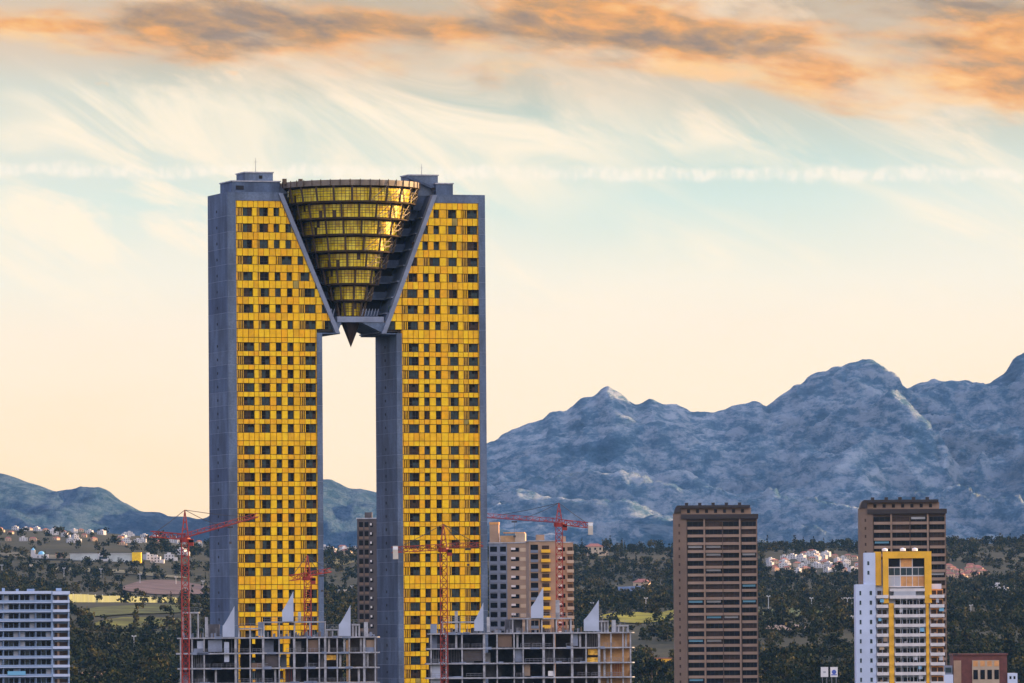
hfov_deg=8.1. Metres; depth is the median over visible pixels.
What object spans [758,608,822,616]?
fairway
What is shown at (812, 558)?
house
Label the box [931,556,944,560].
window
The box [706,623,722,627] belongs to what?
window
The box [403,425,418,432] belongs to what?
window
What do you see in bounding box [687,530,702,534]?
window
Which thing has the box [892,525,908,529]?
window
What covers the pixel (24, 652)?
window
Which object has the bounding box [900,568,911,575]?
window
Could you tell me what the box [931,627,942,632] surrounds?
window
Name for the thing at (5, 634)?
window
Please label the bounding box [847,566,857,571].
house
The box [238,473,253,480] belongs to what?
window
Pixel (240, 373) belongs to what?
window
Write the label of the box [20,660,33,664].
window
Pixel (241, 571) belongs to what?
window
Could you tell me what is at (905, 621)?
window
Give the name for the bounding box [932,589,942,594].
window
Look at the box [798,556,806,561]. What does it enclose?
house
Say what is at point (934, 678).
window
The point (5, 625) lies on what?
window
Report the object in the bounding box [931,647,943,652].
window
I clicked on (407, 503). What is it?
window
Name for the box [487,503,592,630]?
tower crane
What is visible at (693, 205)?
sky
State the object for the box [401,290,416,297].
window
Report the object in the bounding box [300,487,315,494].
window
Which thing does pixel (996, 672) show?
window
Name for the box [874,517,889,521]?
window
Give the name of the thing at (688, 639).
window
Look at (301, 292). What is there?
window
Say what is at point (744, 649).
window
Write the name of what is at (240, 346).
window
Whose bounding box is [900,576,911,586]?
window
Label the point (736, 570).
window
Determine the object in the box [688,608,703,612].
window
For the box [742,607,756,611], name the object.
window
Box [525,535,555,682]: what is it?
apartment block
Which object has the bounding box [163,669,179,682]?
broadleaf tree
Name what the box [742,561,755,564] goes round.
window
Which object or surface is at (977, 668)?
office building
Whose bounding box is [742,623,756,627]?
window
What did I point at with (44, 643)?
window
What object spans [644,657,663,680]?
pine tree
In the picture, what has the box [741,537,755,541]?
window
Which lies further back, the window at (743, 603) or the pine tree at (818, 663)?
the pine tree at (818, 663)
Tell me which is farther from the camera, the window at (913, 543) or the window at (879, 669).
the window at (913, 543)
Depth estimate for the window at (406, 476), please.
1815.49 m
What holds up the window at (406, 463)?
in the skyscraper
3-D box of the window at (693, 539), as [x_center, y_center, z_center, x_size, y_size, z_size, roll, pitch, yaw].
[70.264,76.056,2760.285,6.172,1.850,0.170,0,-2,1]
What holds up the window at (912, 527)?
in the apartment tower at (898, 525)
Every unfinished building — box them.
[176,593,379,682]
[425,588,634,682]
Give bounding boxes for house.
[19,536,27,540]
[33,526,41,530]
[66,537,75,542]
[97,530,105,534]
[122,537,131,542]
[143,553,153,559]
[150,555,164,562]
[164,553,177,560]
[177,547,189,555]
[586,543,607,555]
[633,579,650,585]
[771,559,778,563]
[779,562,786,567]
[787,553,796,558]
[793,562,800,566]
[796,554,805,559]
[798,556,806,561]
[808,556,817,561]
[815,563,823,567]
[823,567,831,571]
[840,559,850,564]
[844,554,850,558]
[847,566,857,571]
[851,555,857,560]
[946,572,954,576]
[963,572,971,576]
[964,566,974,570]
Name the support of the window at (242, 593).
in the skyscraper
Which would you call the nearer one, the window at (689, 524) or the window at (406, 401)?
the window at (406, 401)
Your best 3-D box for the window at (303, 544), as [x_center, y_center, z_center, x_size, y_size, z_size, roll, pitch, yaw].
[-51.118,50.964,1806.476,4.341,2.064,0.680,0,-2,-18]
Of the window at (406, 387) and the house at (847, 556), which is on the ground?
the house at (847, 556)
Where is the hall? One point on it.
(133, 556)
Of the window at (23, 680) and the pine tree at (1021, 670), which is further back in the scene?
the pine tree at (1021, 670)
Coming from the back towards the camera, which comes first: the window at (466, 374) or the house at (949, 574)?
the house at (949, 574)
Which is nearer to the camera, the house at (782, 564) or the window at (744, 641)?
the window at (744, 641)
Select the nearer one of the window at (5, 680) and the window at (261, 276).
the window at (261, 276)
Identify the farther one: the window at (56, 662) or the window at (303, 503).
the window at (56, 662)
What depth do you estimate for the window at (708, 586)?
2760.19 m
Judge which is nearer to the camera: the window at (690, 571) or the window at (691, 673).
the window at (691, 673)
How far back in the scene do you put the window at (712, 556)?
2760.19 m
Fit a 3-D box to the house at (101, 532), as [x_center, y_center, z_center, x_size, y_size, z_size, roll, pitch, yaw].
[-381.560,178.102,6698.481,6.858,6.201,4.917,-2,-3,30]
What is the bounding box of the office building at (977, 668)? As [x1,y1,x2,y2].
[942,653,1017,682]
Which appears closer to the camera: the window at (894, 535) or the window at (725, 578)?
the window at (894, 535)
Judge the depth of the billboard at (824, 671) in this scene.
2846.90 m
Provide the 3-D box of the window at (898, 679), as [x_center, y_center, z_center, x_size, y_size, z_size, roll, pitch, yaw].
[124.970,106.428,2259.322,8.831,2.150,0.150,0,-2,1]
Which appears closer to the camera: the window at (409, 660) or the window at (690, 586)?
the window at (409, 660)
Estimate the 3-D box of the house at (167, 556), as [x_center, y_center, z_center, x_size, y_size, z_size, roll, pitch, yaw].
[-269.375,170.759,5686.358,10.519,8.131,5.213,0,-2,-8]
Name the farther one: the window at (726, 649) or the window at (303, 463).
the window at (726, 649)
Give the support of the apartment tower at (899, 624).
on the ground
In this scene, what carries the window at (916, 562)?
in the apartment tower at (899, 624)
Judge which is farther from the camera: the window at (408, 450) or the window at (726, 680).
the window at (726, 680)
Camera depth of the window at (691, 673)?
2758.17 m
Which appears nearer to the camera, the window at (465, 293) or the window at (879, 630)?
the window at (465, 293)
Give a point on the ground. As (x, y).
(61, 545)
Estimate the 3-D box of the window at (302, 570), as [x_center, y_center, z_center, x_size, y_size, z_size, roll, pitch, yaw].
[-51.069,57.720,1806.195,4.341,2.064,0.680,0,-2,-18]
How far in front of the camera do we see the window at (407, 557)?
1815.05 m
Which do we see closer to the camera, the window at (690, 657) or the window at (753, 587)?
the window at (690, 657)
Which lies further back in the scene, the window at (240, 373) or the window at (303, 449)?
the window at (303, 449)
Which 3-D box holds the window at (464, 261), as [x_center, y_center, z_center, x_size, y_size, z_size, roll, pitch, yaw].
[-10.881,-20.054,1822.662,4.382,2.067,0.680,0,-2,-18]
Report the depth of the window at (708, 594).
2759.52 m
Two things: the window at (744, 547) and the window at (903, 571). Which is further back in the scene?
the window at (744, 547)
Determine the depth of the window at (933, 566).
2699.54 m
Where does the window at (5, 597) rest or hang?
in the apartment block at (34, 639)
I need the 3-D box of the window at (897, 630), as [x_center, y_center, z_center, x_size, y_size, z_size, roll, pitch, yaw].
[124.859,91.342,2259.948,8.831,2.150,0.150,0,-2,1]
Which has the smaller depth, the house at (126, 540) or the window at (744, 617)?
the window at (744, 617)
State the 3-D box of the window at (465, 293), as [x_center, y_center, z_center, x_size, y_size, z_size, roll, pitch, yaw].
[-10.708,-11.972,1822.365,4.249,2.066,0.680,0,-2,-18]
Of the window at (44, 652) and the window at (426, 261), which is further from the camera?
the window at (44, 652)
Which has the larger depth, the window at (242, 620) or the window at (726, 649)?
the window at (726, 649)
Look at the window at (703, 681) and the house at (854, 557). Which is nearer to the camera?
the window at (703, 681)
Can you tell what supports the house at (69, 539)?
on the ground
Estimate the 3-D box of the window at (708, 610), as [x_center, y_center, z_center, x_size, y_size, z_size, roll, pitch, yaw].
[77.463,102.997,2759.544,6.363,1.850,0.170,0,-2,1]
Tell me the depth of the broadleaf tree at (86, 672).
3054.98 m
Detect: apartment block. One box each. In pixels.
[0,588,69,682]
[356,512,377,681]
[488,522,525,632]
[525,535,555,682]
[556,536,573,631]
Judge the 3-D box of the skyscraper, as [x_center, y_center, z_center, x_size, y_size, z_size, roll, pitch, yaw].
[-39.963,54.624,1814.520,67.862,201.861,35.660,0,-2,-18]
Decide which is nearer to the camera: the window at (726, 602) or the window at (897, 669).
the window at (897, 669)
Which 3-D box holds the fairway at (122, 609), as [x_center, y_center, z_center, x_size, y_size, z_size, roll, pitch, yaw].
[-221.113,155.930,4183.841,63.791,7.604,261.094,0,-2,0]
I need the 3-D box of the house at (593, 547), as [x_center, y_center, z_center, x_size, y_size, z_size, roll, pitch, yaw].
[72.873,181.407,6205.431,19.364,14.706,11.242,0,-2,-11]
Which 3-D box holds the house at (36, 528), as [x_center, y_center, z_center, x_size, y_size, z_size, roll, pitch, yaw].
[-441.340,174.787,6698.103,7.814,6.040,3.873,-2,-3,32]
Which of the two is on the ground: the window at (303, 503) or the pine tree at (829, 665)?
the pine tree at (829, 665)
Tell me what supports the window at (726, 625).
in the apartment tower at (715, 573)
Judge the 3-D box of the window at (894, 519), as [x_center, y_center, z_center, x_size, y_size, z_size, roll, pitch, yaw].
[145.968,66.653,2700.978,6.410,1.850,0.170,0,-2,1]
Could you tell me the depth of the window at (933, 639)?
2259.41 m
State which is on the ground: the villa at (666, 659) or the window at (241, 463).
the villa at (666, 659)
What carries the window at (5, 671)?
in the apartment block at (34, 639)
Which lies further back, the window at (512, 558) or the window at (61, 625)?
the window at (61, 625)
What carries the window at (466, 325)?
in the skyscraper
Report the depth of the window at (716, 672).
2758.17 m
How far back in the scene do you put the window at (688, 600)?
2759.52 m
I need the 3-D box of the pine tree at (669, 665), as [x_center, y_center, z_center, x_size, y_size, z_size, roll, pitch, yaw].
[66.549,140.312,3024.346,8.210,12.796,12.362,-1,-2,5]
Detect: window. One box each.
[3,595,17,599]
[3,604,17,609]
[3,613,17,618]
[3,622,17,627]
[3,632,17,636]
[3,641,17,645]
[3,650,17,655]
[3,659,17,664]
[3,668,17,673]
[3,678,17,682]
[19,595,33,599]
[19,604,33,608]
[19,613,33,618]
[19,622,33,627]
[19,631,33,636]
[19,641,33,645]
[20,650,33,655]
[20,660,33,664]
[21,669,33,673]
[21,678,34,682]
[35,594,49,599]
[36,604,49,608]
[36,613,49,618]
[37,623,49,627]
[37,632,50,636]
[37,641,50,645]
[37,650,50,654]
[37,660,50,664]
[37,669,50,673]
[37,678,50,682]
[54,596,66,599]
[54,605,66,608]
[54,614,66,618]
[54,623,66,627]
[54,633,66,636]
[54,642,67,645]
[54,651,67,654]
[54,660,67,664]
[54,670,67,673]
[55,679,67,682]
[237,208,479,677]
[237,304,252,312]
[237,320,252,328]
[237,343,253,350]
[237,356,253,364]
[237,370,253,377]
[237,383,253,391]
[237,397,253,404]
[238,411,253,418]
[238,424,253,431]
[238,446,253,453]
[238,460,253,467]
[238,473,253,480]
[238,487,254,494]
[238,500,254,507]
[238,514,254,521]
[238,527,254,534]
[238,541,254,548]
[238,554,254,561]
[238,568,254,575]
[239,590,254,597]
[239,603,254,611]
[239,617,254,624]
[240,631,254,636]
[275,256,291,264]
[298,289,313,296]
[299,305,314,312]
[299,321,314,328]
[299,343,314,350]
[299,357,314,364]
[299,370,314,377]
[299,384,314,391]
[299,397,315,405]
[299,411,315,418]
[299,424,315,432]
[300,446,315,453]
[300,460,315,467]
[300,473,315,480]
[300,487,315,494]
[300,500,315,507]
[300,514,315,521]
[300,527,315,534]
[300,541,315,548]
[300,554,315,561]
[300,567,316,575]
[300,590,316,597]
[300,603,316,610]
[301,617,316,624]
[301,630,316,636]
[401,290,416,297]
[401,306,416,313]
[401,322,417,329]
[402,344,417,351]
[403,357,417,364]
[403,371,417,378]
[403,384,417,391]
[403,398,418,405]
[403,411,418,418]
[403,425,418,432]
[403,446,418,454]
[403,460,418,467]
[403,473,418,480]
[403,487,418,494]
[403,513,419,521]
[404,500,418,507]
[404,527,418,534]
[404,540,418,547]
[404,554,418,561]
[404,567,419,574]
[404,589,419,596]
[404,603,419,610]
[404,616,419,623]
[404,629,420,637]
[404,643,419,650]
[404,656,420,664]
[405,670,419,677]
[423,258,438,265]
[461,210,476,218]
[461,226,476,234]
[461,242,476,250]
[461,258,476,265]
[461,274,476,281]
[462,290,477,297]
[462,306,477,313]
[463,322,477,329]
[463,344,477,351]
[463,357,477,365]
[463,371,477,378]
[463,384,477,392]
[463,398,477,405]
[464,411,477,418]
[464,425,477,432]
[511,548,518,551]
[511,557,518,560]
[511,566,518,569]
[511,576,518,579]
[511,585,518,588]
[511,594,518,597]
[511,604,518,607]
[687,522,702,526]
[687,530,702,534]
[687,537,703,541]
[688,545,703,549]
[688,553,703,557]
[688,561,703,565]
[688,569,703,573]
[688,577,703,581]
[688,584,703,588]
[688,592,703,596]
[688,600,703,604]
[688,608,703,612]
[688,616,703,620]
[688,624,703,628]
[688,631,703,635]
[688,639,703,643]
[688,647,703,651]
[688,655,704,659]
[689,663,704,667]
[689,671,704,675]
[689,678,704,682]
[705,522,721,526]
[705,529,721,533]
[705,537,721,541]
[706,545,721,549]
[706,553,721,557]
[706,561,721,565]
[706,569,721,573]
[706,576,721,580]
[706,584,721,588]
[706,592,722,596]
[706,600,722,604]
[706,608,722,612]
[706,616,722,620]
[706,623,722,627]
[706,631,722,635]
[706,639,722,643]
[706,647,722,651]
[706,655,722,659]
[707,663,722,667]
[707,670,722,674]
[707,678,722,682]
[723,522,738,525]
[723,529,738,533]
[723,537,738,541]
[723,545,738,549]
[723,553,738,557]
[723,561,738,565]
[723,568,738,572]
[723,576,738,580]
[723,584,738,588]
[724,592,738,596]
[724,600,739,604]
[724,608,739,612]
[724,615,739,619]
[724,623,739,627]
[724,631,739,635]
[724,639,739,643]
[724,647,739,651]
[724,655,739,659]
[724,662,739,666]
[724,670,739,674]
[724,678,739,682]
[741,521,755,525]
[741,529,755,533]
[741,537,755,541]
[742,545,755,549]
[742,553,755,557]
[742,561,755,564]
[742,568,755,572]
[742,576,755,580]
[742,584,755,588]
[742,592,755,596]
[742,600,756,604]
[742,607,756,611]
[742,615,756,619]
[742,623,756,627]
[742,631,756,635]
[742,639,756,643]
[742,647,756,651]
[742,655,756,658]
[743,662,756,666]
[743,670,756,674]
[743,678,756,682]
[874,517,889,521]
[874,525,889,529]
[874,533,889,537]
[874,541,889,545]
[874,549,890,553]
[877,600,886,604]
[877,610,886,613]
[878,629,886,633]
[878,658,886,662]
[878,668,886,671]
[878,677,886,681]
[888,558,899,567]
[888,568,899,575]
[889,576,899,586]
[892,517,908,521]
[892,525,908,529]
[892,533,909,537]
[892,541,909,545]
[895,600,923,604]
[895,610,923,613]
[896,619,923,623]
[896,629,923,632]
[896,639,923,642]
[896,648,923,652]
[896,658,923,661]
[896,668,923,671]
[896,677,923,681]
[900,558,911,567]
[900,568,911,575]
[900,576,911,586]
[910,517,926,521]
[910,525,926,529]
[910,533,926,537]
[911,541,926,545]
[912,558,923,567]
[912,568,923,575]
[912,576,923,586]
[929,516,943,520]
[929,524,943,528]
[929,532,943,536]
[930,540,944,544]
[930,548,944,552]
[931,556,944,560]
[931,564,944,568]
[931,599,942,603]
[931,608,942,613]
[931,618,942,623]
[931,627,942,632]
[931,637,942,642]
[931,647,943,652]
[931,656,943,661]
[931,666,943,671]
[932,572,944,576]
[932,580,944,584]
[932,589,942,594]
[932,676,943,680]
[973,670,977,678]
[980,670,984,678]
[987,670,991,678]
[994,670,998,678]
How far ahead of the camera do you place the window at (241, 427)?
1802.68 m
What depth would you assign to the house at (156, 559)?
5638.52 m
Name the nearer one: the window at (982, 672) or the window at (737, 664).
the window at (982, 672)
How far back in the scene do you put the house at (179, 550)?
5772.91 m
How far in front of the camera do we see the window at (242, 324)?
1804.00 m
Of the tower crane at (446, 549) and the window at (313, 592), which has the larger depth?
the window at (313, 592)
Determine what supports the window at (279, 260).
in the skyscraper
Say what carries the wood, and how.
on the ground
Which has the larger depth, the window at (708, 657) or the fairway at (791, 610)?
the fairway at (791, 610)
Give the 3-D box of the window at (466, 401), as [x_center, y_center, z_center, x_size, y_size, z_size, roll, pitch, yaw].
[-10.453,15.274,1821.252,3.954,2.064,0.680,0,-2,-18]
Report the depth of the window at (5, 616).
2351.71 m
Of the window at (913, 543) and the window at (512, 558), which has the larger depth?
the window at (913, 543)
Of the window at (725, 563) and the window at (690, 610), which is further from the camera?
the window at (725, 563)
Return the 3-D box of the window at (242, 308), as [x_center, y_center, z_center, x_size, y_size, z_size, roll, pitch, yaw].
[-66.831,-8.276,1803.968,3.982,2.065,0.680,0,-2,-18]
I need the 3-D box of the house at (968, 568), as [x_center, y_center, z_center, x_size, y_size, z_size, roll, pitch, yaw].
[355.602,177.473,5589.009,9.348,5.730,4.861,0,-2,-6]
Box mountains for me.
[487,353,1023,548]
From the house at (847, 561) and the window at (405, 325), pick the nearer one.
the window at (405, 325)
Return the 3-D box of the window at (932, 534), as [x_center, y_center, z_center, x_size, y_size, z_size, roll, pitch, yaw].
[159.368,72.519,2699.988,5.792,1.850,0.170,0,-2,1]
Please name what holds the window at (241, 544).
in the skyscraper
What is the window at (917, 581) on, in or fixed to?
in the apartment tower at (899, 624)
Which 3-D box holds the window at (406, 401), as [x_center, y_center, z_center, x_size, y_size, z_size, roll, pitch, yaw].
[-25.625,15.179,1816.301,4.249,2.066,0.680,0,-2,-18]
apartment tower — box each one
[673,502,758,682]
[854,548,944,682]
[858,497,946,665]
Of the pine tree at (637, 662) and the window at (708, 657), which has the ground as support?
the pine tree at (637, 662)
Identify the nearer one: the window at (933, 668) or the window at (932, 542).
the window at (933, 668)
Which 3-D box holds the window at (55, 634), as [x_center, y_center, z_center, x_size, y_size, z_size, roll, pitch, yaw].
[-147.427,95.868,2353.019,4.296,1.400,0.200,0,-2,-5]
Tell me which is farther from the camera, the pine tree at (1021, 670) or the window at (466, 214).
the pine tree at (1021, 670)
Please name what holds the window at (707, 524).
in the apartment tower at (715, 573)
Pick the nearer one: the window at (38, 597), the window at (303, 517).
the window at (303, 517)
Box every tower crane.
[150,510,258,682]
[288,555,331,636]
[391,524,482,682]
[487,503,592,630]
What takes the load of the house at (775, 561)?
on the ground
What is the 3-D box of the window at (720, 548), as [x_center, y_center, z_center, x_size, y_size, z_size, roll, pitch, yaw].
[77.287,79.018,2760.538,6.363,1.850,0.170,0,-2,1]
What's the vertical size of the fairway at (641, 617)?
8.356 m
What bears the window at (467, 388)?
in the skyscraper
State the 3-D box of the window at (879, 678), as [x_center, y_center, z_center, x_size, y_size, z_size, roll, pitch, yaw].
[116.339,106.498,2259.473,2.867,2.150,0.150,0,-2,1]
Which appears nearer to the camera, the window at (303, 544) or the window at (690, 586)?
the window at (303, 544)
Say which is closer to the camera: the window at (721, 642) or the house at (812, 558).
the window at (721, 642)
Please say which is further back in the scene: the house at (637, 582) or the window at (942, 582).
the house at (637, 582)
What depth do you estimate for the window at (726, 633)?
2758.84 m
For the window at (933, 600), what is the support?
in the apartment tower at (899, 624)
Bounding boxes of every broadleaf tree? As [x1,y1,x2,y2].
[75,669,97,679]
[137,670,149,681]
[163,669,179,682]
[635,675,645,681]
[644,675,653,682]
[653,669,664,678]
[840,671,854,682]
[1007,665,1023,678]
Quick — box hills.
[0,473,535,548]
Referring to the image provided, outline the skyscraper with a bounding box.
[208,158,487,682]
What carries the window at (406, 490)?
in the skyscraper
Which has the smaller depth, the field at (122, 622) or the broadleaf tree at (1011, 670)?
the broadleaf tree at (1011, 670)
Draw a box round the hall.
[70,552,141,562]
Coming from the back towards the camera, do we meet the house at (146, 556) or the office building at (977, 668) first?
the house at (146, 556)
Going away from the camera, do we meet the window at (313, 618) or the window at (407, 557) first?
the window at (313, 618)
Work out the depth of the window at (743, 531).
2760.19 m
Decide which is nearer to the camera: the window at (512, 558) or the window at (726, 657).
the window at (512, 558)
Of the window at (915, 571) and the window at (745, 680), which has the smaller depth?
the window at (915, 571)
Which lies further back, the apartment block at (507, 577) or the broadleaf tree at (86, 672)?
the broadleaf tree at (86, 672)
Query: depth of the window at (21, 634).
2352.29 m
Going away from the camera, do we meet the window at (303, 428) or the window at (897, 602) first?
the window at (303, 428)
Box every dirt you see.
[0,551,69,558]
[56,567,186,577]
[123,579,209,593]
[766,624,805,630]
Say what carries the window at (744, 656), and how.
in the apartment tower at (715, 573)
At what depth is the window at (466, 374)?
1821.70 m
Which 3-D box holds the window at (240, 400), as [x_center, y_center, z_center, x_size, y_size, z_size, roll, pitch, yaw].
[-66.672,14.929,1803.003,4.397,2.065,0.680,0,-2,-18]
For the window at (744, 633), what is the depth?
2758.17 m
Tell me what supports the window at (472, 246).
in the skyscraper
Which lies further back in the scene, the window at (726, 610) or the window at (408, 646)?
the window at (726, 610)
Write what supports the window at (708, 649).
in the apartment tower at (715, 573)
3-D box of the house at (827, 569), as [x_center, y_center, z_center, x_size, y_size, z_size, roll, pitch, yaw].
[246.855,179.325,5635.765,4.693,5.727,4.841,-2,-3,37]
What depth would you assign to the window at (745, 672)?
2757.50 m
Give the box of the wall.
[618,586,643,590]
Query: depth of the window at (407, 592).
1814.60 m
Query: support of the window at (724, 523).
in the apartment tower at (715, 573)
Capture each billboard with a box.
[821,667,827,682]
[830,667,837,682]
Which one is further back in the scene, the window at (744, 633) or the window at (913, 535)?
the window at (744, 633)
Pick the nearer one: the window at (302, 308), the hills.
the window at (302, 308)
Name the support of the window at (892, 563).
in the apartment tower at (899, 624)
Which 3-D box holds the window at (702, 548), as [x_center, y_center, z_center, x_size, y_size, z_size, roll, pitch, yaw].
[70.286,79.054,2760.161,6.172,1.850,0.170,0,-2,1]
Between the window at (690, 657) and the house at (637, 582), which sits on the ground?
the house at (637, 582)
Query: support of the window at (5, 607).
in the apartment block at (34, 639)
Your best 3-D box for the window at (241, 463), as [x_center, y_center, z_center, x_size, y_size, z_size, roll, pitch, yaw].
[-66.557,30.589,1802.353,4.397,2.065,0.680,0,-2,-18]
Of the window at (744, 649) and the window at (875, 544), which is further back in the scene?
the window at (744, 649)
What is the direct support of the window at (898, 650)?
in the apartment tower at (899, 624)
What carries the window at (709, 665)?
in the apartment tower at (715, 573)
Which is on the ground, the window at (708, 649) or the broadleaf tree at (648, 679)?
the broadleaf tree at (648, 679)
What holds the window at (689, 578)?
in the apartment tower at (715, 573)
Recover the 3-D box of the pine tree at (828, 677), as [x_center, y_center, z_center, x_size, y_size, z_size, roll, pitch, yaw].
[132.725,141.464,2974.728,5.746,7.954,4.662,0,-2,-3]
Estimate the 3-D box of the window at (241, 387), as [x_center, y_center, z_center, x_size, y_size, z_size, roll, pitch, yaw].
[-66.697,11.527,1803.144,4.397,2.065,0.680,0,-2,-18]
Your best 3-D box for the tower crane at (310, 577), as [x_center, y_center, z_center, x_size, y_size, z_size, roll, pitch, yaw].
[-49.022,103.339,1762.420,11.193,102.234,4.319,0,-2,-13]
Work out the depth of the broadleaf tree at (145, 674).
3026.43 m
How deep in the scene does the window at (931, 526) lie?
2700.20 m
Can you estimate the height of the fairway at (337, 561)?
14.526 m
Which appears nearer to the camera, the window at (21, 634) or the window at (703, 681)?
the window at (21, 634)
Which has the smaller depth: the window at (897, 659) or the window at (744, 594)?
the window at (897, 659)
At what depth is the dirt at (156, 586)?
5283.78 m
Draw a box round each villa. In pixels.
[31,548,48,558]
[649,658,671,661]
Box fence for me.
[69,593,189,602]
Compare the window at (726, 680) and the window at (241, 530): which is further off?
the window at (726, 680)
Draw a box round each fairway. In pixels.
[88,604,180,615]
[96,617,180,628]
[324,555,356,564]
[600,610,673,622]
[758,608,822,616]
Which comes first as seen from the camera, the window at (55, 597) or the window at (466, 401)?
the window at (466, 401)
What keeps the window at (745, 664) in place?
in the apartment tower at (715, 573)
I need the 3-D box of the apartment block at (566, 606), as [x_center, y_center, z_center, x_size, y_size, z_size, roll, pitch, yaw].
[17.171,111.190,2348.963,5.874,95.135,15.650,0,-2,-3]
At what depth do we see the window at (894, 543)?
2700.86 m
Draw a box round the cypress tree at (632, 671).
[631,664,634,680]
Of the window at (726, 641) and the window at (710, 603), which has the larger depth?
the window at (710, 603)
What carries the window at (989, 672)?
in the office building at (977, 668)
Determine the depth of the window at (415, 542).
1815.05 m
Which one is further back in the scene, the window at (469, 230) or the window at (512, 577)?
the window at (512, 577)
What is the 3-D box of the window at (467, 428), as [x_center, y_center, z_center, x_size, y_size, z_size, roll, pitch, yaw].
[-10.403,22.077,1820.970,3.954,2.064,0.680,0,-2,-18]
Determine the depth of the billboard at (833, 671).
2846.90 m
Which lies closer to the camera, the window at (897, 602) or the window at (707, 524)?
the window at (897, 602)
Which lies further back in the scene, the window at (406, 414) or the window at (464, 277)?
the window at (464, 277)
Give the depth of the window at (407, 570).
1814.60 m
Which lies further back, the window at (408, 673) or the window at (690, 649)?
the window at (690, 649)
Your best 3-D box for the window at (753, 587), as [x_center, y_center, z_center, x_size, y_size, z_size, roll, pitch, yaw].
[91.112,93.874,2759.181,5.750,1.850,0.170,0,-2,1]
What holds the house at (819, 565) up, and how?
on the ground
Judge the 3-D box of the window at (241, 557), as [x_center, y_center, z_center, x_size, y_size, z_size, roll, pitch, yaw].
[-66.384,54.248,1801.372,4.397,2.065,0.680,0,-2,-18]
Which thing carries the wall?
on the ground
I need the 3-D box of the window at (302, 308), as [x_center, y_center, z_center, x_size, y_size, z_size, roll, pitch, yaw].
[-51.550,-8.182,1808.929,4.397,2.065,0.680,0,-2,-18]
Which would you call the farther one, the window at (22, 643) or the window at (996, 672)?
the window at (996, 672)
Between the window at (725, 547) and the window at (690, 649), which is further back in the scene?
the window at (725, 547)
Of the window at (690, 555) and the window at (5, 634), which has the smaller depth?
the window at (5, 634)
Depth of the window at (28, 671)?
2351.71 m
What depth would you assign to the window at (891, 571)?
2259.41 m
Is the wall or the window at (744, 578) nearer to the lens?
the window at (744, 578)
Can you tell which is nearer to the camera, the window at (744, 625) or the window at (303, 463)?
the window at (303, 463)
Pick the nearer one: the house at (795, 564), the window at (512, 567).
the window at (512, 567)
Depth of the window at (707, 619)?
2759.52 m
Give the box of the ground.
[0,529,1023,677]
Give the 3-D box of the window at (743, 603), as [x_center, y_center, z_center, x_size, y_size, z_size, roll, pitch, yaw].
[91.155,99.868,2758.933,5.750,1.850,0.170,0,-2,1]
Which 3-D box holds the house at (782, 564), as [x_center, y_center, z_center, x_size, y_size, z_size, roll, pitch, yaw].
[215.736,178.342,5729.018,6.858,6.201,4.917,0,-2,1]
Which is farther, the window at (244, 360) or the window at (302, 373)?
the window at (302, 373)
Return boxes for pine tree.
[631,667,647,677]
[633,659,645,667]
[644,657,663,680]
[654,675,664,680]
[662,661,673,674]
[758,660,774,672]
[804,667,819,679]
[809,659,832,667]
[817,663,842,681]
[827,675,839,681]
[1007,665,1023,672]
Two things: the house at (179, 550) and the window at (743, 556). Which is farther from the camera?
the house at (179, 550)
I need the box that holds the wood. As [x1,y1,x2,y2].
[0,526,1023,682]
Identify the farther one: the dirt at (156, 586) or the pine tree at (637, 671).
the dirt at (156, 586)
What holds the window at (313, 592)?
in the skyscraper
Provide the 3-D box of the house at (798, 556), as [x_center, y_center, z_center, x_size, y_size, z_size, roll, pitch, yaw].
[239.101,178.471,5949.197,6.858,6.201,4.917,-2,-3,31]
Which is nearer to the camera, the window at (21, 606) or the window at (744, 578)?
the window at (21, 606)
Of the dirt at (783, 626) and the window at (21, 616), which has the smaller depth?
the window at (21, 616)
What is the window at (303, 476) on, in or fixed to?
in the skyscraper
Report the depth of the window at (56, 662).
2352.86 m
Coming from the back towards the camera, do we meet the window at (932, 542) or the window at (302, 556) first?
the window at (932, 542)
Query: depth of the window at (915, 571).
2259.41 m
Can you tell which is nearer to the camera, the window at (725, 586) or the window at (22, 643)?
the window at (22, 643)
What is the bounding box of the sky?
[0,0,1023,518]
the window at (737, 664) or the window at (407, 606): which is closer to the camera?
the window at (407, 606)
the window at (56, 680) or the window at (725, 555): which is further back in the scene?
the window at (725, 555)
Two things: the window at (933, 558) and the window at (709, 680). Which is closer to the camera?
the window at (933, 558)
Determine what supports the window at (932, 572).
in the apartment tower at (898, 525)
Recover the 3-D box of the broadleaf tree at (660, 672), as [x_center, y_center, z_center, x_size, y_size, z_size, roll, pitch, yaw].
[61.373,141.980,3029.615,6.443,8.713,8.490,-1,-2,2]
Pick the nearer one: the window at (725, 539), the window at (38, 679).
the window at (38, 679)
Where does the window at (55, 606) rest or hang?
in the apartment block at (34, 639)
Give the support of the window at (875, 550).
in the apartment tower at (898, 525)
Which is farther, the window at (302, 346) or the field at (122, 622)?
the field at (122, 622)
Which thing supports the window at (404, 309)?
in the skyscraper
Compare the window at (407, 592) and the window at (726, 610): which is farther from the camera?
the window at (726, 610)

